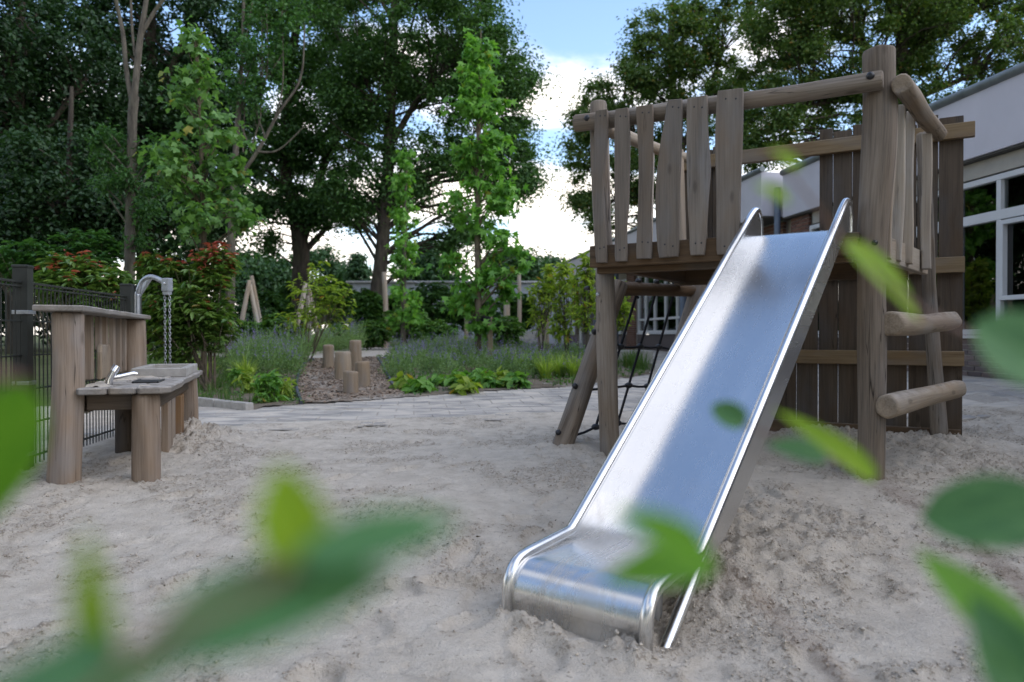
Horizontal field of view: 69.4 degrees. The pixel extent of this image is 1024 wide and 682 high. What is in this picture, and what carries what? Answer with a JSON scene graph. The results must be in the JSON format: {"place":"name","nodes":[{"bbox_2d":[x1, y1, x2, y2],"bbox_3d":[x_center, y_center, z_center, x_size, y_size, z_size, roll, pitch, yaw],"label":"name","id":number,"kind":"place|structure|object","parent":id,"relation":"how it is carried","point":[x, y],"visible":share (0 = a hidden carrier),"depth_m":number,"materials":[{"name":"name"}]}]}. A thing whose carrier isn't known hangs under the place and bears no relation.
{"place":"outdoors","nodes":[
{"label":"outdoors","id":0,"kind":"place"},
{"bbox_2d":[0,370,460,681],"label":"leafy shrub","id":1,"kind":"object","parent":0,"point":[313,569],"visible":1,"depth_m":0.14,"materials":[{"name":"green plant"}]},
{"bbox_2d":[147,347,393,358],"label":"back path","id":2,"kind":"structure","parent":0,"point":[374,352],"depth_m":17.26,"materials":[{"name":"grey concrete"}]},
{"bbox_2d":[2,335,578,405],"bbox_3d":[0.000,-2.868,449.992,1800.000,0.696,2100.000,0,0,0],"label":"ground","id":3,"kind":"structure","parent":0,"point":[37,372],"depth_m":14.39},
{"bbox_2d":[0,228,124,348],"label":"bush","id":4,"kind":"object","parent":3,"relation":"on","point":[112,248],"visible":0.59,"depth_m":10.39,"materials":[{"name":"green plant"}]},
{"bbox_2d":[0,264,141,461],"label":"fence","id":5,"kind":"object","parent":3,"relation":"on","point":[22,320],"visible":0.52,"depth_m":4.33,"materials":[{"name":"black metal"}]},
{"bbox_2d":[0,0,149,353],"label":"woodland tree","id":6,"kind":"object","parent":3,"relation":"on","point":[33,46],"visible":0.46,"depth_m":18.55,"materials":[{"name":"green plant"}]},
{"bbox_2d":[33,249,139,413],"bbox_3d":[-4.562,-0.092,7.913,0.986,1.761,0.979,0,1,44],"label":"photinia bush","id":7,"kind":"object","parent":3,"relation":"on","point":[88,275],"visible":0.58,"depth_m":7.78,"materials":[{"name":"green plant"}]},
{"bbox_2d":[0,86,176,285],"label":"woodland tree","id":8,"kind":"object","parent":3,"relation":"on","point":[33,174],"visible":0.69,"depth_m":14.49,"materials":[{"name":"green plant"}]},
{"bbox_2d":[3,64,281,284],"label":"woods","id":9,"kind":"object","parent":3,"relation":"on","point":[255,182],"visible":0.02,"depth_m":34.81,"materials":[{"name":"green plant"}]},
{"bbox_2d":[2,262,282,350],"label":"undergrowth","id":10,"kind":"object","parent":3,"relation":"on","point":[249,313],"visible":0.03,"depth_m":23.38,"materials":[{"name":"green plant"}]},
{"bbox_2d":[28,0,279,350],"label":"woodland tree","id":11,"kind":"object","parent":3,"relation":"on","point":[153,116],"visible":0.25,"depth_m":22.26,"materials":[{"name":"green plant"}]},
{"bbox_2d":[235,320,265,341],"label":"green bush","id":12,"kind":"object","parent":3,"relation":"on","point":[249,325],"visible":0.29,"depth_m":15.90,"materials":[{"name":"green plant"}]},
{"bbox_2d":[224,250,292,304],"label":"distant tree","id":13,"kind":"object","parent":3,"relation":"on","point":[266,279],"visible":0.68,"depth_m":58.23,"materials":[{"name":"green plant"}]},
{"bbox_2d":[239,290,295,317],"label":"tall bush","id":14,"kind":"object","parent":3,"relation":"on","point":[275,308],"visible":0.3,"depth_m":26.66,"materials":[{"name":"green plant"}]},
{"bbox_2d":[252,313,304,340],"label":"green bush","id":15,"kind":"object","parent":3,"relation":"on","point":[266,323],"visible":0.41,"depth_m":16.73,"materials":[{"name":"green plant"}]},
{"bbox_2d":[218,309,367,353],"bbox_3d":[-5.521,-0.253,18.628,3.924,1.136,4.792,0,0,-16],"label":"catmint","id":16,"kind":"object","parent":3,"relation":"on","point":[329,339],"visible":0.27,"depth_m":17.48,"materials":[{"name":"green plant"}]},
{"bbox_2d":[240,276,261,322],"bbox_3d":[-6.718,-0.895,19.052,0.359,1.610,0.870,0,1,43],"label":"log tripod","id":17,"kind":"object","parent":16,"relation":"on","point":[251,288],"visible":0.63,"depth_m":19.04,"materials":[{"name":"brown wood"}]},
{"bbox_2d":[275,281,320,324],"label":"tall bush","id":18,"kind":"object","parent":3,"relation":"on","point":[286,291],"visible":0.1,"depth_m":29.67,"materials":[{"name":"green plant"}]},
{"bbox_2d":[214,0,385,329],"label":"oak tree","id":19,"kind":"object","parent":3,"relation":"on","point":[296,155],"visible":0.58,"depth_m":28.38,"materials":[{"name":"green plant"}]},
{"bbox_2d":[294,282,318,341],"bbox_3d":[-4.877,-0.689,17.548,0.204,1.404,0.905,0,1,23],"label":"log tripod","id":20,"kind":"object","parent":3,"relation":"on","point":[304,295],"visible":0.26,"depth_m":17.54,"materials":[{"name":"brown wood"}]},
{"bbox_2d":[286,238,347,326],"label":"distant tree","id":21,"kind":"object","parent":3,"relation":"on","point":[323,255],"visible":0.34,"depth_m":74.87,"materials":[{"name":"green plant"}]},
{"bbox_2d":[313,280,358,347],"bbox_3d":[-6.601,-1.018,27.978,2.105,2.562,1.739,0,0,0],"label":"tall bush","id":22,"kind":"object","parent":3,"relation":"on","point":[350,297],"visible":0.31,"depth_m":27.58,"materials":[{"name":"green plant"}]},
{"bbox_2d":[322,324,357,349],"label":"green bush","id":23,"kind":"object","parent":3,"relation":"on","point":[336,325],"visible":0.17,"depth_m":19.71,"materials":[{"name":"green plant"}]},
{"bbox_2d":[336,251,372,288],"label":"tree","id":24,"kind":"object","parent":3,"relation":"on","point":[356,268],"visible":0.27,"depth_m":57.41,"materials":[{"name":"green plant"}]},
{"bbox_2d":[348,288,388,323],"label":"tall bush","id":25,"kind":"object","parent":3,"relation":"on","point":[369,303],"visible":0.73,"depth_m":24.69,"materials":[{"name":"green plant"}]},
{"bbox_2d":[350,318,395,349],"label":"green bush","id":26,"kind":"object","parent":3,"relation":"on","point":[377,333],"visible":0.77,"depth_m":20.77,"materials":[{"name":"green plant"}]},
{"bbox_2d":[382,272,388,347],"bbox_3d":[-4.112,-0.945,23.994,0.223,2.575,0.177,0,0,0],"label":"pole","id":27,"kind":"object","parent":3,"relation":"on","point":[384,291],"visible":0.5,"depth_m":23.92,"materials":[{"name":"brown wood"}]},
{"bbox_2d":[388,294,400,341],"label":"tall bush","id":28,"kind":"object","parent":3,"relation":"on","point":[390,303],"visible":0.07,"depth_m":28.61,"materials":[{"name":"green plant"}]},
{"bbox_2d":[147,342,656,408],"bbox_3d":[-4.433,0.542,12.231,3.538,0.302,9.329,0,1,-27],"label":"flower bed","id":29,"kind":"object","parent":3,"relation":"on","point":[259,405],"visible":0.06,"depth_m":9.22,"materials":[{"name":"green plant"}]},
{"bbox_2d":[74,0,173,284],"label":"smooth bark tree","id":30,"kind":"object","parent":29,"relation":"on","point":[135,206],"visible":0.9,"depth_m":11.43,"materials":[{"name":"green plant"}]},
{"bbox_2d":[133,241,245,391],"bbox_3d":[-4.257,-0.289,9.693,1.416,2.042,1.111,0,1,-28],"label":"photinia bush","id":31,"kind":"object","parent":29,"relation":"on","point":[196,323],"visible":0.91,"depth_m":9.56,"materials":[{"name":"green plant"}]},
{"bbox_2d":[133,15,267,378],"bbox_3d":[-4.408,-1.905,10.473,1.709,5.278,1.456,0,1,-30],"label":"plane tree","id":32,"kind":"object","parent":29,"relation":"on","point":[206,203],"visible":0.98,"depth_m":10.37,"materials":[{"name":"green plant"}]},
{"bbox_2d":[225,367,244,385],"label":"herb","id":33,"kind":"object","parent":29,"relation":"on","point":[234,373],"visible":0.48,"depth_m":10.27,"materials":[{"name":"green plant"}]},
{"bbox_2d":[230,367,259,393],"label":"herb","id":34,"kind":"object","parent":29,"relation":"on","point":[246,378],"visible":0.81,"depth_m":9.49,"materials":[{"name":"green plant"}]},
{"bbox_2d":[229,353,260,380],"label":"daylily","id":35,"kind":"object","parent":29,"relation":"on","point":[245,366],"visible":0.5,"depth_m":10.92,"materials":[{"name":"green plant"}]},
{"bbox_2d":[249,372,277,402],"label":"herb","id":36,"kind":"object","parent":29,"relation":"on","point":[263,382],"visible":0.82,"depth_m":8.55,"materials":[{"name":"green plant"}]},
{"bbox_2d":[207,317,320,376],"bbox_3d":[-4.434,0.059,13.262,2.032,1.000,4.885,0,0,-15],"label":"catmint","id":37,"kind":"object","parent":29,"relation":"on","point":[268,351],"visible":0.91,"depth_m":12.24,"materials":[{"name":"green plant"}]},
{"bbox_2d":[204,0,327,360],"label":"bare twig tree","id":38,"kind":"object","parent":29,"relation":"on","point":[255,94],"visible":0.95,"depth_m":14.91,"materials":[{"name":"green plant"}]},
{"bbox_2d":[257,368,289,401],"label":"herb","id":39,"kind":"object","parent":29,"relation":"on","point":[274,380],"visible":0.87,"depth_m":8.62,"materials":[{"name":"green plant"}]},
{"bbox_2d":[275,377,297,397],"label":"herb","id":40,"kind":"object","parent":29,"relation":"on","point":[288,382],"visible":0.59,"depth_m":8.86,"materials":[{"name":"green plant"}]},
{"bbox_2d":[274,261,356,361],"bbox_3d":[-3.813,-0.539,14.523,1.630,2.068,0.945,0,0,0],"label":"yellow green shrub","id":41,"kind":"object","parent":29,"relation":"on","point":[315,310],"visible":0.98,"depth_m":14.46,"materials":[{"name":"green plant"}]},
{"bbox_2d":[152,352,648,404],"bbox_3d":[-2.105,0.463,13.636,9.024,0.497,8.953,0,1,-28],"label":"ground cover","id":42,"kind":"object","parent":29,"relation":"on","point":[513,386],"visible":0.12,"depth_m":10.94,"materials":[{"name":"green plant"}]},
{"bbox_2d":[565,251,595,349],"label":"drooping shrub","id":43,"kind":"object","parent":29,"relation":"on","point":[586,309],"visible":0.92,"depth_m":12.55,"materials":[{"name":"green plant"}]},
{"bbox_2d":[381,147,426,344],"bbox_3d":[-2.838,-2.438,20.006,1.378,5.629,1.508,0,0,-17],"label":"sweetgum tree","id":44,"kind":"object","parent":3,"relation":"on","point":[404,252],"visible":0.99,"depth_m":19.88,"materials":[{"name":"green plant"}]},
{"bbox_2d":[380,305,430,342],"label":"green bush","id":45,"kind":"object","parent":3,"relation":"on","point":[397,332],"visible":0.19,"depth_m":21.80,"materials":[{"name":"green plant"}]},
{"bbox_2d":[279,0,565,347],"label":"oak tree","id":46,"kind":"object","parent":3,"relation":"on","point":[393,72],"visible":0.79,"depth_m":25.34,"materials":[{"name":"green plant"}]},
{"bbox_2d":[387,235,472,280],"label":"distant tree","id":47,"kind":"object","parent":3,"relation":"on","point":[430,274],"visible":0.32,"depth_m":58.68,"materials":[{"name":"green plant"}]},
{"bbox_2d":[410,319,459,343],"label":"green bush","id":48,"kind":"object","parent":3,"relation":"on","point":[438,328],"visible":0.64,"depth_m":19.73,"materials":[{"name":"green plant"}]},
{"bbox_2d":[398,281,512,335],"bbox_3d":[-2.071,-0.962,26.988,4.326,2.468,2.272,0,0,0],"label":"dark bush","id":49,"kind":"object","parent":3,"relation":"on","point":[433,294],"visible":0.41,"depth_m":26.48,"materials":[{"name":"green plant"}]},
{"bbox_2d":[464,318,467,334],"bbox_3d":[-1.283,-0.106,20.776,0.120,1.150,0.120,0,0,0],"label":"tree stake","id":50,"kind":"object","parent":3,"relation":"on","point":[465,333],"visible":0.12,"depth_m":20.73,"materials":[{"name":"brown wood"}]},
{"bbox_2d":[467,316,492,321],"bbox_3d":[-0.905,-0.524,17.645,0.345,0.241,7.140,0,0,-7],"label":"tree tie","id":51,"kind":"object","parent":50,"relation":"attached to","point":[481,318],"visible":0.71,"depth_m":14.42,"materials":[{"name":"black plastic"}]},
{"bbox_2d":[503,301,509,323],"bbox_3d":[-0.204,-0.617,23.995,0.272,1.930,0.227,0,0,0],"label":"pole","id":52,"kind":"object","parent":3,"relation":"on","point":[506,310],"visible":0.1,"depth_m":23.91,"materials":[{"name":"brown wood"}]},
{"bbox_2d":[470,244,551,280],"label":"distant tree","id":53,"kind":"object","parent":3,"relation":"on","point":[534,273],"visible":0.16,"depth_m":53.72,"materials":[{"name":"green plant"}]},
{"bbox_2d":[380,356,651,396],"bbox_3d":[-0.005,0.470,14.588,5.197,0.349,10.154,0,0,-12],"label":"flower bed","id":54,"kind":"object","parent":3,"relation":"on","point":[536,383],"visible":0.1,"depth_m":10.90,"materials":[{"name":"soil"}]},
{"bbox_2d":[388,371,413,389],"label":"herb","id":55,"kind":"object","parent":54,"relation":"on","point":[399,382],"visible":0.56,"depth_m":9.93,"materials":[{"name":"green plant"}]},
{"bbox_2d":[401,376,437,393],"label":"herb","id":56,"kind":"object","parent":54,"relation":"on","point":[421,384],"visible":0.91,"depth_m":9.54,"materials":[{"name":"green plant"}]},
{"bbox_2d":[427,373,448,385],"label":"herb","id":57,"kind":"object","parent":54,"relation":"on","point":[435,378],"visible":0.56,"depth_m":10.33,"materials":[{"name":"green plant"}]},
{"bbox_2d":[438,368,470,388],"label":"herb","id":58,"kind":"object","parent":54,"relation":"on","point":[451,380],"visible":0.39,"depth_m":9.86,"materials":[{"name":"green plant"}]},
{"bbox_2d":[449,374,482,395],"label":"herb","id":59,"kind":"object","parent":54,"relation":"on","point":[465,384],"visible":0.94,"depth_m":9.42,"materials":[{"name":"green plant"}]},
{"bbox_2d":[467,367,492,382],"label":"herb","id":60,"kind":"object","parent":54,"relation":"on","point":[476,372],"visible":0.38,"depth_m":10.58,"materials":[{"name":"green plant"}]},
{"bbox_2d":[426,23,535,354],"bbox_3d":[-0.557,-2.843,14.519,1.837,6.759,1.656,0,1,33],"label":"sweetgum tree","id":61,"kind":"object","parent":54,"relation":"on","point":[473,97],"visible":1,"depth_m":14.47,"materials":[{"name":"green plant"}]},
{"bbox_2d":[377,328,584,377],"bbox_3d":[-0.484,0.135,15.395,4.412,0.865,8.714,0,0,0],"label":"catmint","id":62,"kind":"object","parent":54,"relation":"on","point":[441,351],"visible":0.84,"depth_m":12.58,"materials":[{"name":"green plant"}]},
{"bbox_2d":[471,368,502,388],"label":"herb","id":63,"kind":"object","parent":54,"relation":"on","point":[486,380],"visible":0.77,"depth_m":10.12,"materials":[{"name":"green plant"}]},
{"bbox_2d":[487,317,492,360],"bbox_3d":[-0.434,0.083,14.461,0.119,1.120,0.120,0,0,0],"label":"tree stake","id":64,"kind":"object","parent":54,"relation":"on","point":[490,339],"visible":0.55,"depth_m":14.41,"materials":[{"name":"brown wood"}]},
{"bbox_2d":[492,365,516,385],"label":"herb","id":65,"kind":"object","parent":54,"relation":"on","point":[501,374],"visible":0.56,"depth_m":10.26,"materials":[{"name":"green plant"}]},
{"bbox_2d":[486,315,526,348],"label":"green bush","id":66,"kind":"object","parent":54,"relation":"on","point":[511,329],"visible":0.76,"depth_m":15.87,"materials":[{"name":"green plant"}]},
{"bbox_2d":[500,371,532,388],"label":"herb","id":67,"kind":"object","parent":54,"relation":"on","point":[517,377],"visible":0.92,"depth_m":10.10,"materials":[{"name":"green plant"}]},
{"bbox_2d":[525,263,556,363],"bbox_3d":[0.541,-0.479,13.998,0.655,1.993,0.616,0,1,35],"label":"drooping shrub","id":68,"kind":"object","parent":54,"relation":"on","point":[541,313],"visible":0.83,"depth_m":13.95,"materials":[{"name":"green plant"}]},
{"bbox_2d":[537,313,549,349],"bbox_3d":[0.650,-0.102,15.455,0.265,1.030,0.090,0,0,0],"label":"upright plank","id":69,"kind":"object","parent":54,"relation":"on","point":[546,338],"visible":0.12,"depth_m":15.41,"materials":[{"name":"brown wood"}]},
{"bbox_2d":[529,352,559,378],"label":"daylily","id":70,"kind":"object","parent":54,"relation":"on","point":[546,369],"visible":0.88,"depth_m":11.34,"materials":[{"name":"green plant"}]},
{"bbox_2d":[545,257,576,354],"bbox_3d":[0.901,-0.479,13.165,0.634,2.069,0.589,0,0,0],"label":"drooping shrub","id":71,"kind":"object","parent":54,"relation":"on","point":[564,320],"visible":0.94,"depth_m":13.16,"materials":[{"name":"green plant"}]},
{"bbox_2d":[547,350,576,376],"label":"daylily","id":72,"kind":"object","parent":54,"relation":"on","point":[557,369],"visible":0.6,"depth_m":11.62,"materials":[{"name":"green plant"}]},
{"bbox_2d":[560,351,580,377],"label":"daylily","id":73,"kind":"object","parent":54,"relation":"on","point":[573,368],"visible":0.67,"depth_m":11.46,"materials":[{"name":"green plant"}]},
{"bbox_2d":[595,276,635,338],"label":"drooping shrub","id":74,"kind":"object","parent":54,"relation":"on","point":[625,308],"visible":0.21,"depth_m":12.92,"materials":[{"name":"green plant"}]},
{"bbox_2d":[517,273,521,326],"bbox_3d":[0.210,-0.878,22.993,0.184,2.463,0.144,0,0,0],"label":"pole","id":75,"kind":"object","parent":3,"relation":"on","point":[519,309],"visible":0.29,"depth_m":22.93,"materials":[{"name":"brown wood"}]},
{"bbox_2d":[501,293,538,330],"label":"tall bush","id":76,"kind":"object","parent":3,"relation":"on","point":[525,308],"visible":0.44,"depth_m":27.69,"materials":[{"name":"green plant"}]},
{"bbox_2d":[538,251,569,275],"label":"distant tree","id":77,"kind":"object","parent":3,"relation":"on","point":[553,259],"visible":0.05,"depth_m":61.96,"materials":[{"name":"green plant"}]},
{"bbox_2d":[578,270,582,350],"bbox_3d":[1.860,-0.765,19.995,0.150,2.282,0.119,0,0,0],"label":"pole","id":78,"kind":"object","parent":3,"relation":"on","point":[580,336],"visible":0.16,"depth_m":19.95,"materials":[{"name":"wood"}]},
{"bbox_2d":[547,0,765,242],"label":"oak tree","id":79,"kind":"object","parent":3,"relation":"on","point":[671,50],"visible":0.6,"depth_m":39.08,"materials":[{"name":"green plant"}]},
{"bbox_2d":[552,62,1023,378],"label":"school building","id":80,"kind":"structure","parent":3,"relation":"on","point":[992,107],"depth_m":8.71,"materials":[{"name":"paint"}]},
{"bbox_2d":[636,276,679,333],"bbox_3d":[4.180,-1.075,20.005,0.155,1.780,4.940,0,0,-8],"label":"window","id":81,"kind":"structure","parent":80,"relation":"in","point":[657,317],"depth_m":20.72,"materials":[{"name":"white glass"}]},
{"bbox_2d":[809,191,938,337],"bbox_3d":[5.230,-0.979,10.742,0.155,1.860,3.340,0,0,-8],"label":"window","id":82,"kind":"structure","parent":80,"relation":"in","point":[815,227],"depth_m":10.01,"materials":[{"name":"white paint"}]},
{"bbox_2d":[963,167,1023,337],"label":"window","id":83,"kind":"structure","parent":80,"relation":"in","point":[993,206],"depth_m":8.53,"materials":[{"name":"white paint"}]},
{"bbox_2d":[708,0,1023,173],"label":"oak tree","id":84,"kind":"object","parent":3,"relation":"on","point":[916,29],"visible":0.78,"depth_m":32.86,"materials":[{"name":"green plant"}]},
{"bbox_2d":[298,356,406,402],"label":"wood chip ground","id":85,"kind":"structure","parent":0,"point":[336,398],"depth_m":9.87,"materials":[{"name":"wood"}]},
{"bbox_2d":[296,358,313,403],"bbox_3d":[-3.353,0.565,11.922,0.192,0.375,7.097,0,0,-14],"label":"edging strip","id":86,"kind":"object","parent":85,"relation":"on","point":[297,389],"visible":0.4,"depth_m":9.63,"materials":[{"name":"grey metal"}]},
{"bbox_2d":[322,344,333,367],"bbox_3d":[-3.295,0.383,13.289,0.202,0.642,0.219,0,0,0],"label":"stump","id":87,"kind":"object","parent":85,"relation":"on","point":[328,355],"visible":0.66,"depth_m":13.21,"materials":[{"name":"brown wood"}]},
{"bbox_2d":[334,351,351,378],"bbox_3d":[-2.579,0.477,11.268,0.271,0.642,0.266,0,0,0],"label":"stump","id":88,"kind":"object","parent":85,"relation":"on","point":[342,361],"visible":0.63,"depth_m":11.15,"materials":[{"name":"brown wood"}]},
{"bbox_2d":[343,371,358,393],"bbox_3d":[-2.068,0.632,9.503,0.195,0.502,0.198,0,0,0],"label":"stump","id":89,"kind":"object","parent":85,"relation":"on","point":[350,381],"visible":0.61,"depth_m":9.42,"materials":[{"name":"brown wood"}]},
{"bbox_2d":[349,340,361,370],"bbox_3d":[-2.558,0.370,12.119,0.202,0.775,0.204,0,0,0],"label":"stump","id":90,"kind":"object","parent":85,"relation":"on","point":[355,349],"visible":0.57,"depth_m":12.04,"materials":[{"name":"brown wood"}]},
{"bbox_2d":[355,361,369,386],"bbox_3d":[-2.077,0.563,10.254,0.213,0.571,0.220,0,1,-36],"label":"stump","id":91,"kind":"object","parent":85,"relation":"on","point":[362,368],"visible":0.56,"depth_m":10.16,"materials":[{"name":"brown wood"}]},
{"bbox_2d":[346,281,574,343],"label":"grey shed","id":92,"kind":"structure","parent":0,"point":[358,285],"depth_m":39.98,"materials":[{"name":"metal"}]},
{"bbox_2d":[0,405,1023,681],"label":"sand","id":93,"kind":"structure","parent":0,"point":[926,623],"depth_m":3.05,"materials":[{"name":"beige sand"}]},
{"bbox_2d":[32,305,202,484],"bbox_3d":[-2.498,0.431,4.978,0.645,1.258,2.203,0,0,-17],"label":"play table","id":94,"kind":"object","parent":93,"relation":"on","point":[137,393],"visible":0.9,"depth_m":4.08,"materials":[{"name":"brown wood"}]},
{"bbox_2d":[135,274,172,363],"bbox_3d":[-2.884,0.108,5.944,0.333,1.286,0.065,0,0,16],"label":"chain hoist","id":95,"kind":"object","parent":94,"relation":"attached to","point":[166,283],"visible":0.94,"depth_m":5.91,"materials":[{"name":"metal"}]},
{"bbox_2d":[198,397,218,406],"bbox_3d":[-3.539,0.706,8.444,0.639,0.120,0.090,0,1,39],"label":"edging stone","id":96,"kind":"object","parent":93,"relation":"on","point":[205,402],"visible":0.33,"depth_m":8.32,"materials":[{"name":"concrete"}]},
{"bbox_2d":[0,431,1000,681],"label":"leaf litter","id":97,"kind":"object","parent":93,"relation":"on","point":[448,543],"visible":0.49,"depth_m":2.89,"materials":[{"name":"brown plant"}]},
{"bbox_2d":[501,198,853,651],"bbox_3d":[0.976,0.110,3.394,0.562,1.831,2.662,0,1,37],"label":"slide","id":98,"kind":"object","parent":93,"relation":"on","point":[678,450],"visible":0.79,"depth_m":3.14,"materials":[{"name":"silver metal"}]},
{"bbox_2d":[552,44,974,479],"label":"play tower","id":99,"kind":"structure","parent":93,"relation":"on","point":[862,357],"depth_m":4.92,"materials":[{"name":"brown wood"}]},
{"bbox_2d":[0,0,1023,334],"label":"sky","id":100,"kind":"structure","parent":0,"point":[575,36],"materials":[{"name":"white"}]},
{"bbox_2d":[518,331,536,343],"bbox_3d":[0.403,0.027,20.776,1.198,0.603,0.510,0,0,0],"label":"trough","id":101,"kind":"object","parent":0,"point":[528,336],"visible":0.06,"depth_m":20.52,"materials":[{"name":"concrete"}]},
{"bbox_2d":[84,350,1023,435],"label":"path","id":102,"kind":"structure","parent":0,"point":[994,392],"depth_m":7.90,"materials":[{"name":"grey concrete"}]},
{"bbox_2d":[214,399,252,409],"bbox_3d":[-3.022,0.713,8.026,0.639,0.120,0.090,0,1,39],"label":"edging stone","id":103,"kind":"object","parent":102,"relation":"on","point":[232,404],"visible":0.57,"depth_m":7.95,"materials":[{"name":"concrete"}]},
{"bbox_2d":[617,350,652,361],"bbox_3d":[2.372,0.310,14.873,0.854,0.240,0.440,0,0,0],"label":"planter bench","id":104,"kind":"object","parent":102,"relation":"on","point":[650,352],"visible":0.33,"depth_m":14.65,"materials":[{"name":"concrete"}]},
{"bbox_2d":[601,148,1023,681],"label":"leafy shrub","id":105,"kind":"object","parent":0,"point":[976,513],"visible":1,"depth_m":0.30,"materials":[{"name":"green plant"}]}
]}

